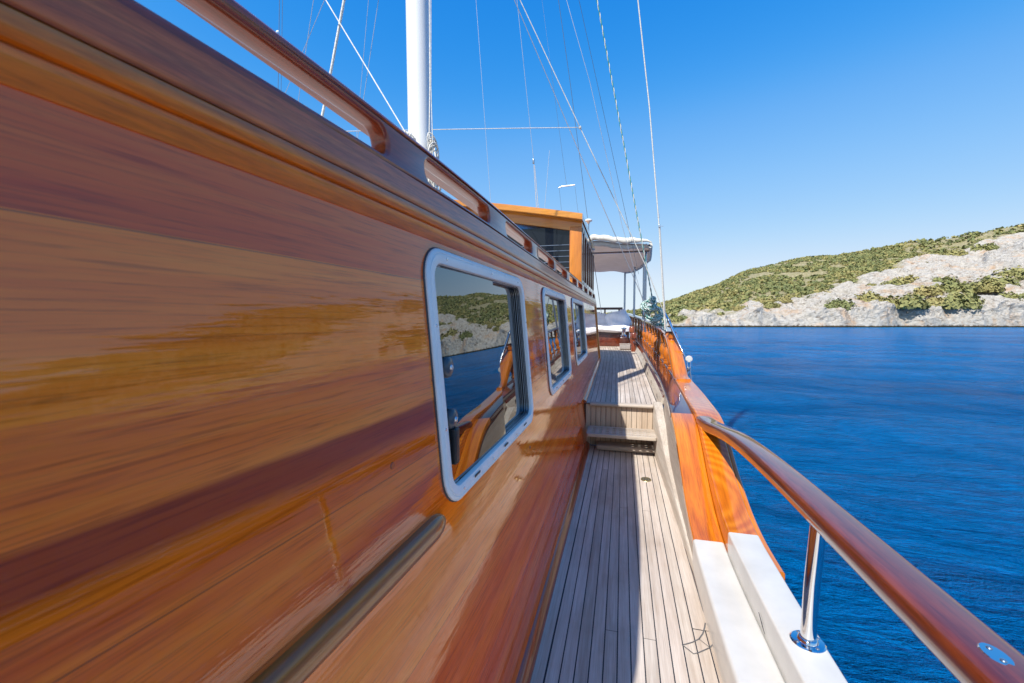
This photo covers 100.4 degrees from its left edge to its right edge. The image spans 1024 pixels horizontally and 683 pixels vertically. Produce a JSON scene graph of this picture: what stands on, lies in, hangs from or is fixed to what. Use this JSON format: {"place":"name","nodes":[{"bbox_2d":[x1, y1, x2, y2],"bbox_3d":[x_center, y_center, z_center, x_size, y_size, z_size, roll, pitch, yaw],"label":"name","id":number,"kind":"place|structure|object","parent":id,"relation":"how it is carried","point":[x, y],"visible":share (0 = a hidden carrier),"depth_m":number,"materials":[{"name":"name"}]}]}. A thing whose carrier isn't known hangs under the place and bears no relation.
{"place":"outdoors","nodes":[
{"label":"outdoors","id":0,"kind":"place"},
{"bbox_2d":[550,63,577,210],"bbox_3d":[0.839,-3.272,6.847,0.478,2.481,0.020,1,3,14],"label":"spreader hanger","id":1,"kind":"object","parent":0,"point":[566,185],"visible":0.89,"depth_m":6.86,"materials":[{"name":"metal"}]},
{"bbox_2d":[135,0,1023,312],"label":"sky","id":2,"kind":"structure","parent":0,"point":[783,130],"materials":[{"name":"blue"}]},
{"bbox_2d":[579,1,638,273],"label":"stay","id":3,"kind":"object","parent":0,"point":[608,134],"visible":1,"depth_m":7.63,"materials":[{"name":"metal"}]},
{"bbox_2d":[585,346,656,403],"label":"aft deck","id":4,"kind":"structure","parent":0,"point":[621,377],"depth_m":5.57,"materials":[{"name":"brown wood"}]},
{"bbox_2d":[0,0,600,682],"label":"cabin","id":5,"kind":"object","parent":4,"relation":"on","point":[292,390],"visible":0.99,"depth_m":0.57,"materials":[{"name":"brown wood"}]},
{"bbox_2d":[321,0,345,115],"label":"furled rope","id":6,"kind":"object","parent":5,"relation":"on","point":[335,45],"visible":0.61,"depth_m":3.33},
{"bbox_2d":[356,0,368,137],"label":"stay","id":7,"kind":"object","parent":5,"relation":"attached to","point":[363,55],"visible":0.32,"depth_m":3.58,"materials":[{"name":"metal"}]},
{"bbox_2d":[357,0,378,137],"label":"stay","id":8,"kind":"object","parent":5,"relation":"attached to","point":[370,54],"visible":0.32,"depth_m":3.56,"materials":[{"name":"metal"}]},
{"bbox_2d":[406,0,430,184],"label":"mast","id":9,"kind":"object","parent":5,"relation":"on","point":[417,30],"visible":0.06,"depth_m":2.79,"materials":[{"name":"white metal"}]},
{"bbox_2d":[285,0,324,92],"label":"stay","id":10,"kind":"object","parent":9,"relation":"attached to","point":[309,35],"visible":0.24,"depth_m":3.45,"materials":[{"name":"metal"}]},
{"bbox_2d":[298,0,313,100],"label":"stay","id":11,"kind":"object","parent":9,"relation":"attached to","point":[307,39],"visible":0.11,"depth_m":3.46,"materials":[{"name":"metal"}]},
{"bbox_2d":[325,0,404,130],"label":"guy rope","id":12,"kind":"object","parent":9,"relation":"attached to","point":[365,66],"visible":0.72,"depth_m":2.95,"materials":[{"name":"white fabric"}]},
{"bbox_2d":[428,0,430,179],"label":"mast halyard","id":13,"kind":"object","parent":9,"relation":"attached to","point":[429,71],"visible":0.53,"depth_m":2.75,"materials":[{"name":"white fabric"}]},
{"bbox_2d":[427,132,441,190],"bbox_3d":[-0.518,-1.156,2.794,0.100,0.397,0.108,1,3,14],"label":"rope coil","id":14,"kind":"object","parent":9,"relation":"hanging from","point":[436,151],"visible":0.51,"depth_m":2.78,"materials":[{"name":"white fabric"}]},
{"bbox_2d":[431,88,433,186],"bbox_3d":[-0.474,-5.303,2.526,0.100,9.715,0.005,1,3,14],"label":"mast halyard","id":15,"kind":"object","parent":5,"relation":"attached to","point":[432,124],"visible":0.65,"depth_m":2.75,"materials":[{"name":"white fabric"}]},
{"bbox_2d":[423,247,532,501],"bbox_3d":[-0.070,0.066,1.532,0.108,0.667,1.017,1,3,14],"label":"window","id":16,"kind":"structure","parent":5,"relation":"in","point":[476,312],"depth_m":1.32,"materials":[{"name":"white metal"}]},
{"bbox_2d":[476,4,490,201],"bbox_3d":[-0.643,-6.727,5.874,1.085,12.198,0.006,-2,4,-38],"label":"stay","id":17,"kind":"object","parent":5,"relation":"attached to","point":[483,102],"visible":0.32,"depth_m":6.22,"materials":[{"name":"metal"}]},
{"bbox_2d":[455,200,594,294],"bbox_3d":[0.335,-1.256,6.465,1.662,1.251,2.442,1,3,14],"label":"wheelhouse","id":18,"kind":"object","parent":5,"relation":"on","point":[563,238],"visible":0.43,"depth_m":5.30,"materials":[{"name":"orange wood"}]},
{"bbox_2d":[517,3,538,207],"bbox_3d":[-0.215,-7.339,5.608,0.080,10.764,2.251,2,4,35],"label":"stay","id":19,"kind":"object","parent":18,"relation":"attached to","point":[533,161],"visible":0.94,"depth_m":6.53,"materials":[{"name":"metal"}]},
{"bbox_2d":[507,228,569,274],"bbox_3d":[0.088,-1.035,5.443,1.310,0.780,0.027,1,3,14],"label":"front window","id":20,"kind":"structure","parent":18,"relation":"in","point":[556,242],"depth_m":5.32,"materials":[{"name":"black glass"}]},
{"bbox_2d":[558,0,587,217],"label":"stay","id":21,"kind":"object","parent":18,"relation":"attached to","point":[573,107],"visible":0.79,"depth_m":6.43,"materials":[{"name":"metal"}]},
{"bbox_2d":[585,219,591,229],"bbox_3d":[1.206,-1.648,6.736,0.120,0.565,0.120,1,3,14],"label":"antenna","id":22,"kind":"object","parent":18,"relation":"on","point":[588,221],"visible":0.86,"depth_m":6.70,"materials":[{"name":"white plastic"}]},
{"bbox_2d":[542,287,571,394],"bbox_3d":[0.319,-0.024,3.019,0.099,0.659,1.067,1,3,14],"label":"window","id":23,"kind":"structure","parent":5,"relation":"in","point":[554,306],"depth_m":3.04,"materials":[{"name":"white metal"}]},
{"bbox_2d":[514,0,643,300],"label":"shroud","id":24,"kind":"object","parent":5,"relation":"attached to","point":[576,145],"visible":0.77,"depth_m":6.17,"materials":[{"name":"metal"}]},
{"bbox_2d":[571,298,587,365],"bbox_3d":[0.717,-0.118,4.556,0.098,0.652,1.227,1,3,14],"label":"window","id":25,"kind":"structure","parent":5,"relation":"in","point":[578,315],"depth_m":4.68,"materials":[{"name":"white metal"}]},
{"bbox_2d":[566,0,642,300],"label":"stay","id":26,"kind":"object","parent":5,"relation":"attached to","point":[604,146],"visible":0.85,"depth_m":7.50,"materials":[{"name":"metal"}]},
{"bbox_2d":[637,0,665,329],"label":"shroud","id":27,"kind":"object","parent":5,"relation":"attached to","point":[661,261],"visible":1,"depth_m":5.11,"materials":[{"name":"white metal"}]},
{"bbox_2d":[597,307,622,313],"bbox_3d":[2.169,-0.703,13.158,2.400,0.685,0.070,1,3,14],"label":"stern rail","id":28,"kind":"object","parent":4,"relation":"on","point":[611,308],"visible":0.21,"depth_m":12.91,"materials":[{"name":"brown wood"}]},
{"bbox_2d":[599,331,628,345],"bbox_3d":[1.562,-0.083,10.439,2.500,0.380,1.025,1,3,14],"label":"stern bench","id":29,"kind":"object","parent":4,"relation":"on","point":[609,339],"visible":0.04,"depth_m":9.74,"materials":[{"name":"brown wood"}]},
{"bbox_2d":[597,312,606,323],"bbox_3d":[2.171,-0.479,10.375,0.629,0.486,0.341,1,3,14],"label":"cushion","id":30,"kind":"object","parent":29,"relation":"on","point":[601,318],"visible":0.12,"depth_m":10.30,"materials":[{"name":"white fabric"}]},
{"bbox_2d":[598,324,629,332],"bbox_3d":[2.161,-0.315,10.026,1.200,0.191,0.840,1,3,14],"label":"cushion","id":31,"kind":"object","parent":29,"relation":"on","point":[609,328],"visible":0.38,"depth_m":9.62,"materials":[{"name":"white fabric"}]},
{"bbox_2d":[605,309,631,325],"bbox_3d":[2.497,-0.513,10.028,0.550,0.530,0.393,0,3,-6],"label":"cushion","id":32,"kind":"object","parent":29,"relation":"on","point":[621,317],"visible":0.73,"depth_m":9.93,"materials":[{"name":"white fabric"}]},
{"bbox_2d":[620,327,627,343],"bbox_3d":[2.408,-0.072,9.199,0.160,0.472,0.160,1,3,14],"label":"winch","id":33,"kind":"object","parent":4,"relation":"on","point":[623,338],"visible":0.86,"depth_m":9.14,"materials":[{"name":"silver metal"}]},
{"bbox_2d":[620,343,630,348],"bbox_3d":[2.417,0.101,9.123,0.230,0.115,0.270,1,3,14],"label":"deck box","id":34,"kind":"object","parent":4,"relation":"on","point":[624,346],"visible":0.86,"depth_m":9.00,"materials":[{"name":"white plastic"}]},
{"bbox_2d":[629,326,634,348],"bbox_3d":[2.561,-0.078,9.108,0.161,0.490,0.124,-3,4,-40],"label":"bitt","id":35,"kind":"object","parent":4,"relation":"on","point":[631,329],"visible":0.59,"depth_m":9.05,"materials":[{"name":"brown wood"}]},
{"bbox_2d":[630,332,636,351],"bbox_3d":[2.485,0.009,8.718,0.124,0.390,0.161,-1,3,-21],"label":"bitt","id":36,"kind":"object","parent":4,"relation":"on","point":[633,336],"visible":1,"depth_m":8.68,"materials":[{"name":"brown wood"}]},
{"bbox_2d":[629,332,847,682],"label":"bulwark","id":37,"kind":"object","parent":4,"relation":"attached to","point":[752,608],"visible":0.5,"depth_m":1.97,"materials":[{"name":"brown wood"}]},
{"bbox_2d":[627,313,690,380],"bbox_3d":[2.773,-0.232,8.986,0.281,0.845,9.244,1,3,11],"label":"balustrade","id":38,"kind":"object","parent":37,"relation":"on","point":[661,340],"visible":0.8,"depth_m":5.79,"materials":[{"name":"orange wood"}]},
{"bbox_2d":[520,0,685,357],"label":"shroud","id":39,"kind":"object","parent":38,"relation":"attached to","point":[675,335],"visible":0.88,"depth_m":5.10,"materials":[{"name":"white metal"}]},
{"bbox_2d":[347,126,581,131],"bbox_3d":[-0.550,-2.431,4.838,2.772,0.209,0.104,0,3,-7],"label":"cross line","id":40,"kind":"object","parent":39,"relation":"attached to","point":[579,127],"visible":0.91,"depth_m":4.87,"materials":[{"name":"white metal"}]},
{"bbox_2d":[591,234,652,331],"bbox_3d":[2.043,-1.310,11.343,3.048,1.964,5.709,1,3,14],"label":"awning","id":41,"kind":"object","parent":38,"relation":"attached to","point":[609,256],"visible":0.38,"depth_m":9.76,"materials":[{"name":"grey fabric"}]},
{"bbox_2d":[640,296,666,326],"bbox_3d":[2.245,-0.478,6.781,0.464,0.486,0.313,-1,3,-18],"label":"teal rope coil","id":42,"kind":"object","parent":38,"relation":"hanging from","point":[656,318],"visible":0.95,"depth_m":6.72,"materials":[{"name":"teal fabric"}]},
{"bbox_2d":[596,0,652,297],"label":"teal halyard","id":43,"kind":"object","parent":42,"relation":"attached to","point":[623,144],"visible":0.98,"depth_m":6.32,"materials":[{"name":"teal fabric"}]},
{"bbox_2d":[685,356,692,379],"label":"lamp","id":44,"kind":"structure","parent":37,"relation":"attached to","point":[688,358],"depth_m":4.91,"materials":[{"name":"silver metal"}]},
{"bbox_2d":[696,416,1023,682],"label":"handrail","id":45,"kind":"object","parent":37,"relation":"on","point":[960,642],"visible":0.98,"depth_m":0.99,"materials":[{"name":"brown wood"}]},
{"bbox_2d":[530,445,722,682],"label":"side deck","id":46,"kind":"structure","parent":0,"point":[625,605],"depth_m":2.02,"materials":[{"name":"brown wood"}]},
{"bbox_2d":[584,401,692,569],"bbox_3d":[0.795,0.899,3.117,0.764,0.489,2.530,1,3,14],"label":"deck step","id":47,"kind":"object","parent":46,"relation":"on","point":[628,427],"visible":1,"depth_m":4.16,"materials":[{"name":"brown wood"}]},
{"bbox_2d":[641,477,650,481],"bbox_3d":[1.084,1.113,3.448,0.086,0.006,0.102,1,3,14],"label":"deck drain","id":48,"kind":"object","parent":46,"relation":"on","point":[646,479],"visible":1,"depth_m":3.44,"materials":[{"name":"gold metal"}]},
{"bbox_2d":[590,327,1023,682],"bbox_3d":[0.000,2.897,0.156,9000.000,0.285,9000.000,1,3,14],"label":"sea","id":49,"kind":"structure","parent":0,"point":[906,443],"depth_m":9.37,"materials":[{"name":"liquid"}]},
{"bbox_2d":[634,227,1023,326],"bbox_3d":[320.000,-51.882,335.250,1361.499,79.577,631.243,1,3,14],"label":"hillside","id":50,"kind":"structure","parent":0,"point":[996,310],"depth_m":151.92,"materials":[{"name":"grey stone"}]},
{"bbox_2d":[731,304,747,310],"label":"shrub","id":51,"kind":"object","parent":50,"relation":"on","point":[738,307],"visible":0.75,"depth_m":154.27,"materials":[{"name":"green plant"}]},
{"bbox_2d":[752,298,767,302],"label":"shrub","id":52,"kind":"object","parent":50,"relation":"on","point":[761,300],"visible":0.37,"depth_m":159.35,"materials":[{"name":"green plant"}]},
{"bbox_2d":[761,301,780,308],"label":"shrub","id":53,"kind":"object","parent":50,"relation":"on","point":[770,304],"visible":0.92,"depth_m":153.62,"materials":[{"name":"green plant"}]},
{"bbox_2d":[767,296,793,302],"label":"shrub","id":54,"kind":"object","parent":50,"relation":"on","point":[783,299],"visible":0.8,"depth_m":156.51,"materials":[{"name":"green plant"}]},
{"bbox_2d":[782,293,798,297],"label":"shrub","id":55,"kind":"object","parent":50,"relation":"on","point":[789,295],"visible":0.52,"depth_m":161.34,"materials":[{"name":"green plant"}]},
{"bbox_2d":[599,223,1023,321],"bbox_3d":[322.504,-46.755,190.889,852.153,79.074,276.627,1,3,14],"label":"scrubland","id":56,"kind":"structure","parent":50,"relation":"on","point":[698,299],"depth_m":226.01,"materials":[{"name":"green plant"}]},
{"bbox_2d":[824,298,856,310],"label":"shrub","id":57,"kind":"object","parent":50,"relation":"on","point":[845,304],"visible":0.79,"depth_m":144.10,"materials":[{"name":"green plant"}]},
{"bbox_2d":[855,291,883,301],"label":"shrub","id":58,"kind":"object","parent":50,"relation":"on","point":[869,296],"visible":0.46,"depth_m":147.45,"materials":[{"name":"green plant"}]},
{"bbox_2d":[879,278,910,285],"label":"shrub","id":59,"kind":"object","parent":50,"relation":"on","point":[902,282],"visible":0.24,"depth_m":168.48,"materials":[{"name":"green plant"}]},
{"bbox_2d":[880,293,930,309],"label":"shrub","id":60,"kind":"object","parent":50,"relation":"on","point":[908,301],"visible":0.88,"depth_m":141.82,"materials":[{"name":"green plant"}]},
{"bbox_2d":[892,275,919,282],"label":"shrub","id":61,"kind":"object","parent":50,"relation":"on","point":[910,279],"visible":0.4,"depth_m":171.17,"materials":[{"name":"green plant"}]},
{"bbox_2d":[911,285,961,296],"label":"shrub","id":62,"kind":"object","parent":50,"relation":"on","point":[921,290],"visible":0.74,"depth_m":154.48,"materials":[{"name":"green plant"}]},
{"bbox_2d":[926,297,947,306],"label":"shrub","id":63,"kind":"object","parent":50,"relation":"on","point":[934,301],"visible":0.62,"depth_m":145.55,"materials":[{"name":"green plant"}]},
{"bbox_2d":[931,274,960,282],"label":"shrub","id":64,"kind":"object","parent":50,"relation":"on","point":[945,278],"visible":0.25,"depth_m":163.27,"materials":[{"name":"green plant"}]},
{"bbox_2d":[933,280,973,293],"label":"shrub","id":65,"kind":"object","parent":50,"relation":"on","point":[963,287],"visible":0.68,"depth_m":155.83,"materials":[{"name":"green plant"}]},
{"bbox_2d":[940,248,967,255],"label":"shrub","id":66,"kind":"object","parent":50,"relation":"on","point":[957,252],"visible":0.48,"depth_m":222.21,"materials":[{"name":"green plant"}]},
{"bbox_2d":[940,292,984,309],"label":"shrub","id":67,"kind":"object","parent":50,"relation":"on","point":[960,300],"visible":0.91,"depth_m":143.11,"materials":[{"name":"green plant"}]},
{"bbox_2d":[970,242,1000,251],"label":"shrub","id":68,"kind":"object","parent":50,"relation":"on","point":[991,246],"visible":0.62,"depth_m":226.29,"materials":[{"name":"green plant"}]},
{"bbox_2d":[966,276,1005,293],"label":"shrub","id":69,"kind":"object","parent":50,"relation":"on","point":[985,285],"visible":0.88,"depth_m":156.31,"materials":[{"name":"green plant"}]},
{"bbox_2d":[974,275,1021,285],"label":"shrub","id":70,"kind":"object","parent":50,"relation":"on","point":[1011,280],"visible":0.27,"depth_m":159.07,"materials":[{"name":"green plant"}]},
{"bbox_2d":[992,265,1023,280],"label":"shrub","id":71,"kind":"object","parent":50,"relation":"on","point":[1018,273],"visible":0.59,"depth_m":167.60,"materials":[{"name":"green plant"}]},
{"bbox_2d":[998,291,1023,300],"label":"shrub","id":72,"kind":"object","parent":50,"relation":"on","point":[1013,295],"visible":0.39,"depth_m":147.77,"materials":[{"name":"green plant"}]}
]}

